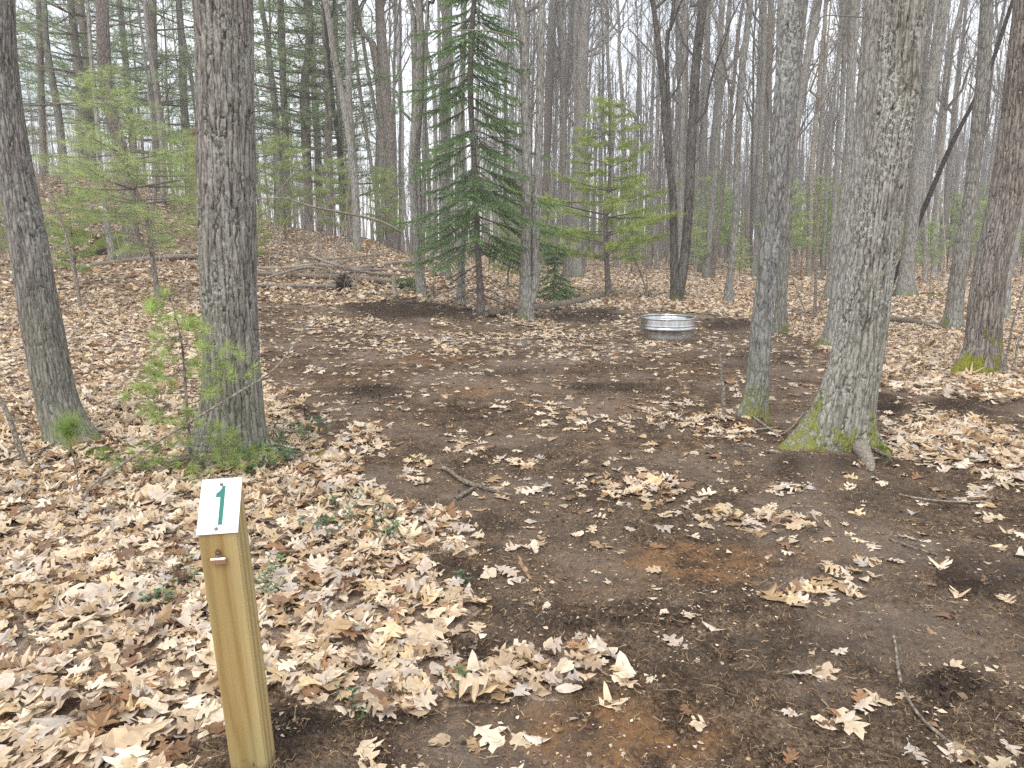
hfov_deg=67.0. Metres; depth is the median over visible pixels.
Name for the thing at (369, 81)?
maple tree
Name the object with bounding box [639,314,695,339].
fire ring
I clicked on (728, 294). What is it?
maple tree
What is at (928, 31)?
bare tree
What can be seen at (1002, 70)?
bare tree
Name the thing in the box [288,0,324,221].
bare tree
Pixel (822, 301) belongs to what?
sapling
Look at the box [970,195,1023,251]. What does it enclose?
young pine
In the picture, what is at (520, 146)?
bare tree
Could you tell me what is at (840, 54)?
maple tree
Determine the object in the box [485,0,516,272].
bare tree
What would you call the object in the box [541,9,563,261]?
bare tree
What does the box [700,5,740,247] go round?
bare tree
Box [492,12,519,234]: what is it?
bare tree
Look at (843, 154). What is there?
bare tree
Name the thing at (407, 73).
sky
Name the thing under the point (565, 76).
bare tree
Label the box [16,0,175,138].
pine tree
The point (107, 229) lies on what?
maple tree
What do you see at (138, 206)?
young pine
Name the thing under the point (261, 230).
young pine
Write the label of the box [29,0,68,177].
maple tree
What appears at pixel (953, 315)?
maple tree
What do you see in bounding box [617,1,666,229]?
bare tree
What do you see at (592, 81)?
bare tree
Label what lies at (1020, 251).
young pine
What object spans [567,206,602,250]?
young pine
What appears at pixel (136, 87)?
bare tree
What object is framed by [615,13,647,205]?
bare tree
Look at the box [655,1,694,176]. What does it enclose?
bare tree
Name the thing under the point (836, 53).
bare tree
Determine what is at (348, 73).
maple tree
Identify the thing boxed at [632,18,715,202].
bare tree
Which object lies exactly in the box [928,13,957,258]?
bare tree
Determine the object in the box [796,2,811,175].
bare tree
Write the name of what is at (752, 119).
bare tree
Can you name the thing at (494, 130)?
bare tree
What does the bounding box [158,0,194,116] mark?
maple tree
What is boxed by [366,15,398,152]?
bare tree
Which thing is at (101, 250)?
fallen log
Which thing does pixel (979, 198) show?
young pine
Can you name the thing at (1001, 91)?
bare tree
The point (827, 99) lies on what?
bare tree
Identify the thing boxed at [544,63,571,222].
bare tree
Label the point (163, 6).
bare tree
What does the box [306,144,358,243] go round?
young pine
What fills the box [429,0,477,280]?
oak tree
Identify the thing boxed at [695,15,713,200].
bare tree
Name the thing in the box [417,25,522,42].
hung branch
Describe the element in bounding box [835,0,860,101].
bare tree
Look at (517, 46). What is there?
bare tree
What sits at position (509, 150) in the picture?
bare tree
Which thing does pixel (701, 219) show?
young pine
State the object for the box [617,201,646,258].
young pine
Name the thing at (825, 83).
bare tree
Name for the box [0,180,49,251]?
young pine
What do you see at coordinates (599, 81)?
bare tree
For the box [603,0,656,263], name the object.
bare tree
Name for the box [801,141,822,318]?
broken stem
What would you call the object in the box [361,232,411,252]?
fallen branch
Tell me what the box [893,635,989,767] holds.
stick
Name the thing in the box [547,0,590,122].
bare tree
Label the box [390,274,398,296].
tree stump
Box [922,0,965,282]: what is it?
bare tree
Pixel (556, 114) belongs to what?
bare tree
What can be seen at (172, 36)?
bare tree
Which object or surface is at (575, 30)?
bare tree
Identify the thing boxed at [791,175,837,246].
young pine
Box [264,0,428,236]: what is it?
pine tree
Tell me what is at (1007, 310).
maple tree
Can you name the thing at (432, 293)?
tree stump
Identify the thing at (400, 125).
bare tree
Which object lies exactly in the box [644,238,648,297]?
sapling
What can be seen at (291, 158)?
bare tree
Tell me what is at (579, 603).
straw and root bits
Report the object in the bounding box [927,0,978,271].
bare tree
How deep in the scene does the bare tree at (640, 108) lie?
39.13 m
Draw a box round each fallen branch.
[71,301,308,515]
[256,184,403,234]
[257,235,412,278]
[258,236,351,280]
[260,218,392,262]
[295,227,398,276]
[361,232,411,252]
[788,306,827,315]
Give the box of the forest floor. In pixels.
[0,178,1023,767]
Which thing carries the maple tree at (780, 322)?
on the forest floor
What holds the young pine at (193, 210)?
on the forest floor
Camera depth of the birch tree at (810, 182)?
26.15 m
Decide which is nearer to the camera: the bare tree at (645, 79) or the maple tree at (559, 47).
the maple tree at (559, 47)
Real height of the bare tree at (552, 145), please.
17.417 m
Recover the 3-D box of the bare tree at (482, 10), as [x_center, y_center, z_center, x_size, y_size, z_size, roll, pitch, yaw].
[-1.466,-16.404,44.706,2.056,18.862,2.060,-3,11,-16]
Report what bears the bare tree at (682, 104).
on the forest floor
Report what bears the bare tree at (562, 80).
on the forest floor
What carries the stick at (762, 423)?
on the forest floor
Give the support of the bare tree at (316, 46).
on the forest floor
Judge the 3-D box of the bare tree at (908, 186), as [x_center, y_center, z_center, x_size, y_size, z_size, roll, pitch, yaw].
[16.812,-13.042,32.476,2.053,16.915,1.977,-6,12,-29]
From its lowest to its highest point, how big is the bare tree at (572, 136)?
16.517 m
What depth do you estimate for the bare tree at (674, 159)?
40.26 m
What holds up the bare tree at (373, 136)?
on the forest floor
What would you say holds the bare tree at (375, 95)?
on the forest floor
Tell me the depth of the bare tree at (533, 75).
30.36 m
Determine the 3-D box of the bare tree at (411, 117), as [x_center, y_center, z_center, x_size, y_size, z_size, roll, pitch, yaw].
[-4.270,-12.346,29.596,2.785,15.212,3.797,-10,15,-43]
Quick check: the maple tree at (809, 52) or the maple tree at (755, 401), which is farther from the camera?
the maple tree at (809, 52)
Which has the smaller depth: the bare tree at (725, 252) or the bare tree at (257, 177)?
the bare tree at (257, 177)
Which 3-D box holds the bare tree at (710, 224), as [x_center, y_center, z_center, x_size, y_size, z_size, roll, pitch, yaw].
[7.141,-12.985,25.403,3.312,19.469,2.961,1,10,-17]
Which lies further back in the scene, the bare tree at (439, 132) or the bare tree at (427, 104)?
the bare tree at (439, 132)
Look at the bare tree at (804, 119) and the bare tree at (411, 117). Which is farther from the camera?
the bare tree at (804, 119)
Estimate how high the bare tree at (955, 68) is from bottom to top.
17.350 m
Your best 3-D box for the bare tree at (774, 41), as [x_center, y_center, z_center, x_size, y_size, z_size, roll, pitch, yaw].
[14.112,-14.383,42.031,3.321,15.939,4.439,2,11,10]
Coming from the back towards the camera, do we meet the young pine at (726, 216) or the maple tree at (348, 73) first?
the young pine at (726, 216)
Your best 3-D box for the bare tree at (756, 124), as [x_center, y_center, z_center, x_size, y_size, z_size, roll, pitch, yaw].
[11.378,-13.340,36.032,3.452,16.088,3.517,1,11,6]
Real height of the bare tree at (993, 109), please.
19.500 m
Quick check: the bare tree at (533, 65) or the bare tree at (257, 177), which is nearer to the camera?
the bare tree at (257, 177)
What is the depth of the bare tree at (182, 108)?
24.57 m
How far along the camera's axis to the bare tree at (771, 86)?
33.05 m
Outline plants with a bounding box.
[1,182,1022,355]
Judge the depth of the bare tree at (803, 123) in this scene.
34.08 m
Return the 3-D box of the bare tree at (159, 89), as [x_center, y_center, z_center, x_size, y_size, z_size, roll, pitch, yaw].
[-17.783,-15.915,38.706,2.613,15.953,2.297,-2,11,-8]
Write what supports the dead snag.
on the forest floor
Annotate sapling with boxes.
[0,395,30,468]
[34,171,82,307]
[89,282,283,487]
[273,199,280,249]
[312,205,318,252]
[389,274,415,293]
[537,241,585,301]
[625,237,646,292]
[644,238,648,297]
[690,218,702,280]
[789,230,806,314]
[819,285,830,323]
[928,243,937,302]
[1004,251,1023,362]
[1010,328,1023,371]
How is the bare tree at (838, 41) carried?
on the forest floor
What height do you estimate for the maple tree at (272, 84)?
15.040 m
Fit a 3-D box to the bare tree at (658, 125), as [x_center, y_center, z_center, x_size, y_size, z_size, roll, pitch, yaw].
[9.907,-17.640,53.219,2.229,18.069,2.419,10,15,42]
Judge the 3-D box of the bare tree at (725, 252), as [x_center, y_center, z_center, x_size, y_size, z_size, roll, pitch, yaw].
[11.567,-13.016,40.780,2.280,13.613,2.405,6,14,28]
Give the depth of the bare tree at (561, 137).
30.81 m
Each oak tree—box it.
[183,0,271,456]
[329,0,405,249]
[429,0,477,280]
[552,0,648,278]
[634,0,740,300]
[774,0,881,346]
[776,0,927,470]
[892,0,951,297]
[951,0,1023,374]
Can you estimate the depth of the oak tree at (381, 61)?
22.69 m
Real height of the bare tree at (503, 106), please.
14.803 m
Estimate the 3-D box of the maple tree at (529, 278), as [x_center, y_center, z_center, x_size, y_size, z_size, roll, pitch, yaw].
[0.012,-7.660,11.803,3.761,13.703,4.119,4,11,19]
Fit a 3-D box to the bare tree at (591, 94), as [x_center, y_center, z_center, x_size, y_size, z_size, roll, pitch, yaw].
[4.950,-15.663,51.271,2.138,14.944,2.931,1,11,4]
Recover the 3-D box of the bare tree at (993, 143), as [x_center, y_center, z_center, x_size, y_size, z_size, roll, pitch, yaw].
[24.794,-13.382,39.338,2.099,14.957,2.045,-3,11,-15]
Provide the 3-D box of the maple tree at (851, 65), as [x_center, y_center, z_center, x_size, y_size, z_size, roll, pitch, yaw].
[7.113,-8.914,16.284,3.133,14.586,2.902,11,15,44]
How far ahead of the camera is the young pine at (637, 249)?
29.45 m
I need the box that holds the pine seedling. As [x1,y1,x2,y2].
[38,405,96,484]
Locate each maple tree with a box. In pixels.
[0,0,101,448]
[21,0,54,176]
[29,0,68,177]
[64,0,116,260]
[131,0,165,204]
[136,0,179,231]
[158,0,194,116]
[254,0,283,227]
[315,0,385,242]
[316,0,346,230]
[322,0,362,252]
[352,0,400,243]
[356,0,408,186]
[380,0,437,276]
[387,0,410,250]
[406,0,434,297]
[455,0,533,305]
[497,0,557,320]
[514,0,571,264]
[525,0,603,264]
[666,0,721,272]
[695,0,743,203]
[722,0,752,301]
[736,0,802,277]
[736,0,805,419]
[760,0,815,333]
[788,0,844,275]
[800,0,860,300]
[809,0,862,276]
[901,0,949,252]
[920,0,1011,276]
[939,0,993,329]
[1004,252,1012,318]
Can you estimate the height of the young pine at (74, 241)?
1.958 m
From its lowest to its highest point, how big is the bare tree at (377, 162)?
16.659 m
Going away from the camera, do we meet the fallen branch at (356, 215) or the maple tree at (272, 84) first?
the fallen branch at (356, 215)
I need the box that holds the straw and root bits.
[1,297,1023,767]
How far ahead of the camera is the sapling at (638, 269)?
18.51 m
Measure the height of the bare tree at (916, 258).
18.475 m
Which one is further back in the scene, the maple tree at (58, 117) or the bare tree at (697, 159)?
the bare tree at (697, 159)
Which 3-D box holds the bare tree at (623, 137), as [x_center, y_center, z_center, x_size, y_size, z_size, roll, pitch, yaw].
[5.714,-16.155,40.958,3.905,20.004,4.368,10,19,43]
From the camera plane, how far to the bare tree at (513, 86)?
35.72 m
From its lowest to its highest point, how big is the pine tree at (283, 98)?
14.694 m
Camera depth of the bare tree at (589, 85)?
31.55 m
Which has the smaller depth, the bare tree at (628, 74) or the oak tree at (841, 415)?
the oak tree at (841, 415)
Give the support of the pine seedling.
on the forest floor
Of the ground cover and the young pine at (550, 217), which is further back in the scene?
the young pine at (550, 217)
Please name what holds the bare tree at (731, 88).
on the forest floor
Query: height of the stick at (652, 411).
0.020 m
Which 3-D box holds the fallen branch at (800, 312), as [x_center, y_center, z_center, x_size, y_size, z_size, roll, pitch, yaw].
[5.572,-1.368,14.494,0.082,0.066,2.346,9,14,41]
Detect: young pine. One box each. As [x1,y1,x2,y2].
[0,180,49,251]
[31,63,196,298]
[46,178,99,278]
[157,114,195,213]
[187,193,196,226]
[256,118,324,243]
[257,204,272,265]
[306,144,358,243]
[360,153,405,245]
[488,193,531,285]
[504,95,685,297]
[532,193,572,275]
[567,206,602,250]
[612,204,650,272]
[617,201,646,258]
[689,224,711,276]
[690,202,726,254]
[691,168,745,268]
[694,176,745,243]
[716,191,744,264]
[726,235,753,280]
[751,179,815,249]
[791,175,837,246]
[798,171,841,266]
[798,196,835,253]
[898,210,905,252]
[915,218,949,276]
[922,186,962,271]
[948,182,987,266]
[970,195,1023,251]
[1018,219,1023,275]
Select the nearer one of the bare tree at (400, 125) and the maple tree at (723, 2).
the bare tree at (400, 125)
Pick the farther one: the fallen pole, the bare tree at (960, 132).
the bare tree at (960, 132)
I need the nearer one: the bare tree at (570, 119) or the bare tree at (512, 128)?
the bare tree at (570, 119)
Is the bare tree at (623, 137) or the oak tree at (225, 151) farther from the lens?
the bare tree at (623, 137)
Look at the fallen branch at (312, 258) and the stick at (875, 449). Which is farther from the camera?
the fallen branch at (312, 258)
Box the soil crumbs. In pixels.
[181,298,1023,767]
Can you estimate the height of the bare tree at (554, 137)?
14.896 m
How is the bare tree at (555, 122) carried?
on the forest floor
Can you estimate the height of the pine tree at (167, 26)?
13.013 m
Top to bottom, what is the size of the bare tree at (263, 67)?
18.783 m
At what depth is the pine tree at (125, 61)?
32.93 m
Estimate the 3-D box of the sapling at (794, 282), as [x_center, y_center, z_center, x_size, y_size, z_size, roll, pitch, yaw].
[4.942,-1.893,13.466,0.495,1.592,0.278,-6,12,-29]
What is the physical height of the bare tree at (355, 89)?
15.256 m
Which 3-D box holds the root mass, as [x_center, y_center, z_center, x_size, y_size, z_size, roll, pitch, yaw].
[-3.120,-2.005,14.414,0.971,0.762,0.873,0,11,0]
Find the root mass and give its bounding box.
[322,258,362,289]
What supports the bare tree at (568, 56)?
on the forest floor
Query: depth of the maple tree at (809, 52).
25.86 m
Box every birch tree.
[740,0,802,210]
[797,0,863,276]
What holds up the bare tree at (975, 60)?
on the forest floor
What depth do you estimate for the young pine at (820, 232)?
28.31 m
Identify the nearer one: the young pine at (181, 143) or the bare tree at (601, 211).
the young pine at (181, 143)
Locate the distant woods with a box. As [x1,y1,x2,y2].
[18,0,1023,257]
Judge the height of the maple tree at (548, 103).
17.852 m
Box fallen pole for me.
[257,284,335,287]
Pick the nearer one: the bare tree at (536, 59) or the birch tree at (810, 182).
the birch tree at (810, 182)
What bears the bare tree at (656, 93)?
on the forest floor
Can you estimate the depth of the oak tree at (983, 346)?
7.77 m
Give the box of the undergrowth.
[0,63,1023,295]
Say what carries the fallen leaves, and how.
on the forest floor
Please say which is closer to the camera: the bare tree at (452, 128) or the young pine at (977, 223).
the young pine at (977, 223)
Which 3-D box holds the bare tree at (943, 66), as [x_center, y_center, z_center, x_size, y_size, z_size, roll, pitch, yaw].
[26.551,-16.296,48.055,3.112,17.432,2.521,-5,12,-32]
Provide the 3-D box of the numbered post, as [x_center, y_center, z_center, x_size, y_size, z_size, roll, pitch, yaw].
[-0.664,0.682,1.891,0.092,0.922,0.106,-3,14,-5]
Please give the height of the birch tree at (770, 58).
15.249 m
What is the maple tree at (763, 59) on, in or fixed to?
on the forest floor
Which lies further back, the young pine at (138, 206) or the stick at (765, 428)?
the young pine at (138, 206)
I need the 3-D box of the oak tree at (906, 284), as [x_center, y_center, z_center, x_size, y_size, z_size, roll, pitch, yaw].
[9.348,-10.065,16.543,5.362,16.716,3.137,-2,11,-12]
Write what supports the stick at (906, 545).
on the forest floor
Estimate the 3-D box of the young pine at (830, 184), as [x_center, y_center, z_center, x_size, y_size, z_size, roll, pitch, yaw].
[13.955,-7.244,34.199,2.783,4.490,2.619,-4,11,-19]
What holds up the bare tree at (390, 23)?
on the forest floor
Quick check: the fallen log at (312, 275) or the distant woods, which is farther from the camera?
the distant woods
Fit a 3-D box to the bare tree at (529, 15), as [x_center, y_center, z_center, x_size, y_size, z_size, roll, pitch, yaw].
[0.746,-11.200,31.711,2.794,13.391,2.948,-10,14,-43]
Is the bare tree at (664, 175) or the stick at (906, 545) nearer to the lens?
the stick at (906, 545)
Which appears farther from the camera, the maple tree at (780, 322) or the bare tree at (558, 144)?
the bare tree at (558, 144)
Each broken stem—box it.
[718,342,727,419]
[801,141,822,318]
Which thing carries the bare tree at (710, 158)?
on the forest floor
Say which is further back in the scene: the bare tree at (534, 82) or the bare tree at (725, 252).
the bare tree at (534, 82)
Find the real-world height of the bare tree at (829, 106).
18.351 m
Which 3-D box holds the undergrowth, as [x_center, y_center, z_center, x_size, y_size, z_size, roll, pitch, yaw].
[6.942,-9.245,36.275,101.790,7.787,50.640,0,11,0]
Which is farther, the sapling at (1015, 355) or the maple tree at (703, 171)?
the maple tree at (703, 171)
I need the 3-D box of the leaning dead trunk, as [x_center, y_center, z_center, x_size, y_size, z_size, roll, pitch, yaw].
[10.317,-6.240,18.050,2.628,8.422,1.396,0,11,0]
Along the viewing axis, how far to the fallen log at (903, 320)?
12.63 m
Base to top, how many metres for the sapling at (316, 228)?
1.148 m
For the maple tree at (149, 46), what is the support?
on the forest floor
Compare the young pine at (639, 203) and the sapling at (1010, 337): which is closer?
the sapling at (1010, 337)
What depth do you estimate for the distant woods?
63.89 m
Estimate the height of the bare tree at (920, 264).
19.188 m
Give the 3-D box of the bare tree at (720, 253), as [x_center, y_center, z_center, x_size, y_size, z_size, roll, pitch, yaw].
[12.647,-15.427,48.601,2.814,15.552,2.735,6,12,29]
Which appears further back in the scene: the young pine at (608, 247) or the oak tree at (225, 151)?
the young pine at (608, 247)
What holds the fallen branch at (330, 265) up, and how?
on the forest floor
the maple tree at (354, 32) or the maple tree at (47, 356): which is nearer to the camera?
the maple tree at (47, 356)
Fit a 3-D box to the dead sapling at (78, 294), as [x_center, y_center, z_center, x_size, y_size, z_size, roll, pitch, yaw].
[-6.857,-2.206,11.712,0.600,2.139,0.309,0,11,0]
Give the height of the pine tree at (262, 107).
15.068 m
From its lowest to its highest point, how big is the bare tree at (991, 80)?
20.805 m
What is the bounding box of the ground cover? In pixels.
[138,289,888,719]
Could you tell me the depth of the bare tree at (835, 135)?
45.83 m
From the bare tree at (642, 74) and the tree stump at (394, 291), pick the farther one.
the bare tree at (642, 74)
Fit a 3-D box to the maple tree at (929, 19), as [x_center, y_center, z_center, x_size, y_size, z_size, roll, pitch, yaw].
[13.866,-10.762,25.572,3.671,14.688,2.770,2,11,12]
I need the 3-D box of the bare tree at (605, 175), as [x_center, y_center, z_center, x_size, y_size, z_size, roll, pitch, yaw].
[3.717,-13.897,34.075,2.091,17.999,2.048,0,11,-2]
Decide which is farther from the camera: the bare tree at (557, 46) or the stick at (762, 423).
the bare tree at (557, 46)
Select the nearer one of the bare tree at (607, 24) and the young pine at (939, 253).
the young pine at (939, 253)
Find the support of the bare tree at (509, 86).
on the forest floor
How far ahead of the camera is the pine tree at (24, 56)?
29.52 m
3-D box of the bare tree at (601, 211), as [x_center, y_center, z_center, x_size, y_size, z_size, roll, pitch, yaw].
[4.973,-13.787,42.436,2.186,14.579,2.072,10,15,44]
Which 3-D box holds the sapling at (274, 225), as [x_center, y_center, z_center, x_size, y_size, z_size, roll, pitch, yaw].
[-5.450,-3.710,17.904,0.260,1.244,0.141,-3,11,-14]
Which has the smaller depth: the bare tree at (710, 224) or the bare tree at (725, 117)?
the bare tree at (710, 224)
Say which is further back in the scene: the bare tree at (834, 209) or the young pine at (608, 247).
the bare tree at (834, 209)
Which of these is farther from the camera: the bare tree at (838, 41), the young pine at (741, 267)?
the bare tree at (838, 41)
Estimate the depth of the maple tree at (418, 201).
13.97 m
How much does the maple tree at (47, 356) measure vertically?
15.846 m
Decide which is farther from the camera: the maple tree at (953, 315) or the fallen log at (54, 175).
the fallen log at (54, 175)
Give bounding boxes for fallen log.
[36,173,79,177]
[57,246,147,260]
[79,254,196,266]
[257,271,391,284]
[352,259,413,267]
[484,293,604,315]
[890,316,935,328]
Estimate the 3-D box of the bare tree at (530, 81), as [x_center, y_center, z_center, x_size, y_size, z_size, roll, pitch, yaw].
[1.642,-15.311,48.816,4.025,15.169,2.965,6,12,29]
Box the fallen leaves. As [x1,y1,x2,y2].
[0,175,1023,767]
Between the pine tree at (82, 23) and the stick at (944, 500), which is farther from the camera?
the pine tree at (82, 23)
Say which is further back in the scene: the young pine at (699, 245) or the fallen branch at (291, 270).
the young pine at (699, 245)
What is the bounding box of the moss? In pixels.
[45,178,946,469]
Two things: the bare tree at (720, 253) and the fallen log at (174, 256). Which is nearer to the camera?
the fallen log at (174, 256)
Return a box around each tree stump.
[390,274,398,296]
[430,286,435,298]
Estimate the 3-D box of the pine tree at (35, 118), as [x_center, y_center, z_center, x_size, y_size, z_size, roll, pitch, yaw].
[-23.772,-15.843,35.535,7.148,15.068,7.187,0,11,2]
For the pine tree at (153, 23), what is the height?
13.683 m
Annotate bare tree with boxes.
[49,0,87,161]
[63,1,84,163]
[109,0,146,181]
[124,0,180,192]
[157,1,188,81]
[159,2,193,192]
[160,0,173,192]
[255,129,269,217]
[257,0,291,223]
[258,0,296,226]
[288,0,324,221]
[297,1,320,122]
[343,41,366,120]
[344,0,383,232]
[355,2,398,218]
[359,0,428,250]
[362,0,399,241]
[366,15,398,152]
[371,0,407,100]
[375,0,406,249]
[375,0,437,212]
[402,0,436,255]
[420,0,439,153]
[424,1,460,99]
[427,17,441,254]
[432,1,468,257]
[450,31,460,264]
[451,4,467,246]
[455,1,508,257]
[474,0,499,256]
[474,0,530,264]
[474,44,515,251]
[479,8,516,253]
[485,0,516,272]
[485,0,535,244]
[488,0,531,242]
[490,21,517,251]
[491,0,572,215]
[491,38,518,222]
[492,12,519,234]
[499,2,538,261]
[501,0,547,267]
[505,1,547,212]
[505,15,530,245]
[512,0,569,255]
[520,2,546,136]
[525,0,578,136]
[527,0,578,261]
[527,27,570,182]
[528,18,540,210]
[529,0,569,257]
[529,6,593,269]
[531,0,570,245]
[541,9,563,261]
[543,36,558,213]
[544,0,605,269]
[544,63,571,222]
[545,0,610,197]
[545,0,612,242]
[546,2,573,196]
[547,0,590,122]
[551,46,573,219]
[558,0,640,269]
[566,9,590,221]
[567,20,598,227]
[567,38,590,199]
[570,0,634,155]
[572,54,618,206]
[587,0,639,267]
[587,22,614,231]
[587,53,600,162]
[588,12,612,260]
[589,0,649,259]
[591,0,618,198]
[591,0,625,260]
[596,0,702,267]
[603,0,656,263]
[611,1,654,256]
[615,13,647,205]
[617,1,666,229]
[627,0,711,262]
[628,0,680,263]
[629,2,664,233]
[630,21,670,252]
[632,0,676,269]
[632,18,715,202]
[635,6,661,256]
[640,3,670,242]
[641,0,674,257]
[642,2,683,261]
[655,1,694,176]
[660,0,717,262]
[661,0,702,206]
[663,0,692,213]
[663,1,695,258]
[669,0,721,180]
[675,1,747,260]
[678,0,739,264]
[684,0,761,277]
[688,0,766,280]
[692,1,737,264]
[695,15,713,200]
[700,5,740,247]
[700,10,741,257]
[708,6,750,257]
[714,6,756,262]
[719,0,756,258]
[727,0,760,267]
[730,0,776,264]
[739,7,822,215]
[746,9,775,206]
[749,0,776,206]
[755,0,800,196]
[793,0,822,257]
[794,0,861,219]
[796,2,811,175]
[806,0,855,267]
[807,0,857,267]
[810,37,846,201]
[815,3,846,175]
[816,9,840,212]
[818,0,862,98]
[825,23,855,208]
[827,0,860,272]
[830,26,861,201]
[833,0,862,100]
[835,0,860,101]
[901,8,937,251]
[905,0,947,209]
[915,42,949,262]
[919,0,959,265]
[921,0,979,225]
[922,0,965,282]
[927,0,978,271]
[927,0,999,216]
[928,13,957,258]
[932,0,978,215]
[950,0,1005,211]
[950,22,976,224]
[954,11,1006,225]
[958,0,1004,273]
[958,0,1006,222]
[964,1,1008,171]
[967,0,1010,222]
[977,26,1023,265]
[987,0,1010,199]
[992,31,1002,103]
[998,20,1023,276]
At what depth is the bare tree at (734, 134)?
46.52 m
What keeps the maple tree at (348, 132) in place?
on the forest floor
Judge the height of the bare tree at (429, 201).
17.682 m
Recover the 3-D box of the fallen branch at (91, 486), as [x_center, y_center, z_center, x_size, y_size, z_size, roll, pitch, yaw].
[-1.779,0.093,4.373,1.462,1.080,0.248,-8,13,-36]
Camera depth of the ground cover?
3.78 m
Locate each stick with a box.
[440,465,511,495]
[453,487,474,500]
[620,404,685,415]
[733,406,803,434]
[734,426,778,434]
[776,505,842,521]
[871,446,896,459]
[889,538,937,555]
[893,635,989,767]
[898,493,991,502]
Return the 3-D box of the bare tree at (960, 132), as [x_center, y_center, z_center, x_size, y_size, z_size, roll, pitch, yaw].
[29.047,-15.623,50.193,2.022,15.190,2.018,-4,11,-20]
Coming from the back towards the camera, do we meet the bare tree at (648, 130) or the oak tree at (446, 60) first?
the bare tree at (648, 130)
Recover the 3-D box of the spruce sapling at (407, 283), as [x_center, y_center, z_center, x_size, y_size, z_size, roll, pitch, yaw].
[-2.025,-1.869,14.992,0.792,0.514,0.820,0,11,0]
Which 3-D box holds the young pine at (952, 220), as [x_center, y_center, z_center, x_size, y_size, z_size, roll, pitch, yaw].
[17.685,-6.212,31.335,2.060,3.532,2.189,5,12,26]
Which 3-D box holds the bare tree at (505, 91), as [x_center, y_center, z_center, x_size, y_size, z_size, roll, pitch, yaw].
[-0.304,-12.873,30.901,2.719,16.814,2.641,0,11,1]
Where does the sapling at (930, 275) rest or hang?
on the forest floor
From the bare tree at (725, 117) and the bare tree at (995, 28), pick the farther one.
the bare tree at (725, 117)
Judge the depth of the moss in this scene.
17.22 m
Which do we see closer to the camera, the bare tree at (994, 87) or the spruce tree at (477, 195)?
the spruce tree at (477, 195)
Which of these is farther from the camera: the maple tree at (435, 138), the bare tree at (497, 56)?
the bare tree at (497, 56)
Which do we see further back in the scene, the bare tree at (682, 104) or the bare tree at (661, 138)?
the bare tree at (661, 138)
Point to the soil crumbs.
(749, 660)
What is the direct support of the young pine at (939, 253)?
on the forest floor
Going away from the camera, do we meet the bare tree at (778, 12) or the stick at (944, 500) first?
the stick at (944, 500)
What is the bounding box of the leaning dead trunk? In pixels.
[893,0,1012,286]
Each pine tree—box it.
[16,0,75,159]
[16,0,76,134]
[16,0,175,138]
[16,0,193,179]
[18,0,278,191]
[48,0,193,178]
[88,0,187,258]
[125,0,310,166]
[169,1,300,189]
[182,0,369,227]
[254,0,398,233]
[254,0,404,231]
[261,0,409,235]
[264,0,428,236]
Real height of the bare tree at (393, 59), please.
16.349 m
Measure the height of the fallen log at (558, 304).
0.183 m
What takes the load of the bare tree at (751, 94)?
on the forest floor
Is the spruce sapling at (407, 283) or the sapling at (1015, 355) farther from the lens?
the spruce sapling at (407, 283)
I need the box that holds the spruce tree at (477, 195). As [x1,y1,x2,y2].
[391,0,576,318]
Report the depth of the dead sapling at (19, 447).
4.71 m
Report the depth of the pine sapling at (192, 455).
4.59 m
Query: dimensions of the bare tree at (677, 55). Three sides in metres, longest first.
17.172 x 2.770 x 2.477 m
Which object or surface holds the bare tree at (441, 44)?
on the forest floor
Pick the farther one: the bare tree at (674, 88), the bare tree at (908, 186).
the bare tree at (674, 88)
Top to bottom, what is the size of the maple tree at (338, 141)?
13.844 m
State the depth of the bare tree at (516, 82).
47.09 m
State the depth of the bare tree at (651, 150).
33.42 m
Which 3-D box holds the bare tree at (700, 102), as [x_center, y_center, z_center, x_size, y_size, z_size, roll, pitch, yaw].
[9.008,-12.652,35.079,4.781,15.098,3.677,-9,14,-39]
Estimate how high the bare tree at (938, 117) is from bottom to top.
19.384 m
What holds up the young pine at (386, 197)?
on the forest floor
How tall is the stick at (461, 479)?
0.036 m
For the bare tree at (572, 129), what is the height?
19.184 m
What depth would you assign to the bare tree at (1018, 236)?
26.63 m
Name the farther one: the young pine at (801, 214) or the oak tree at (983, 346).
the young pine at (801, 214)
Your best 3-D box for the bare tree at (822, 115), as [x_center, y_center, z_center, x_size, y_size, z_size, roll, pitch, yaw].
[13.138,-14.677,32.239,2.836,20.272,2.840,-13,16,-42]
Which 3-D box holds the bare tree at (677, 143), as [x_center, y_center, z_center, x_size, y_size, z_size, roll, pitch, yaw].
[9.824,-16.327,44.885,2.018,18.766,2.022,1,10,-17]
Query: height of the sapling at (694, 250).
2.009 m
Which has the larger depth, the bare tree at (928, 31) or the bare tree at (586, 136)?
the bare tree at (586, 136)
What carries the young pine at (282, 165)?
on the forest floor
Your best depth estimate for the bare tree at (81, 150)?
35.19 m
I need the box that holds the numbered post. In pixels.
[196,477,275,767]
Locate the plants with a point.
(369, 296)
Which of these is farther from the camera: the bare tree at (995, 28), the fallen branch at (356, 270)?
the bare tree at (995, 28)
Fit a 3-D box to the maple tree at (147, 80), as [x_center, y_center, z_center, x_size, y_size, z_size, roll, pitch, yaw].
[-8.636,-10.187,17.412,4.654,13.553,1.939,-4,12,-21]
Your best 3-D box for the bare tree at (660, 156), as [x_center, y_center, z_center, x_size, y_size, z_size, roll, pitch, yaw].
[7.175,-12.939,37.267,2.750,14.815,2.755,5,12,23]
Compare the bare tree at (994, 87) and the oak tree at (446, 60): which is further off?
the bare tree at (994, 87)
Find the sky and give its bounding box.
[16,0,1011,239]
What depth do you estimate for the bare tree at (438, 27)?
29.47 m
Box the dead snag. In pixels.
[188,126,196,204]
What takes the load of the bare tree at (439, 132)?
on the forest floor

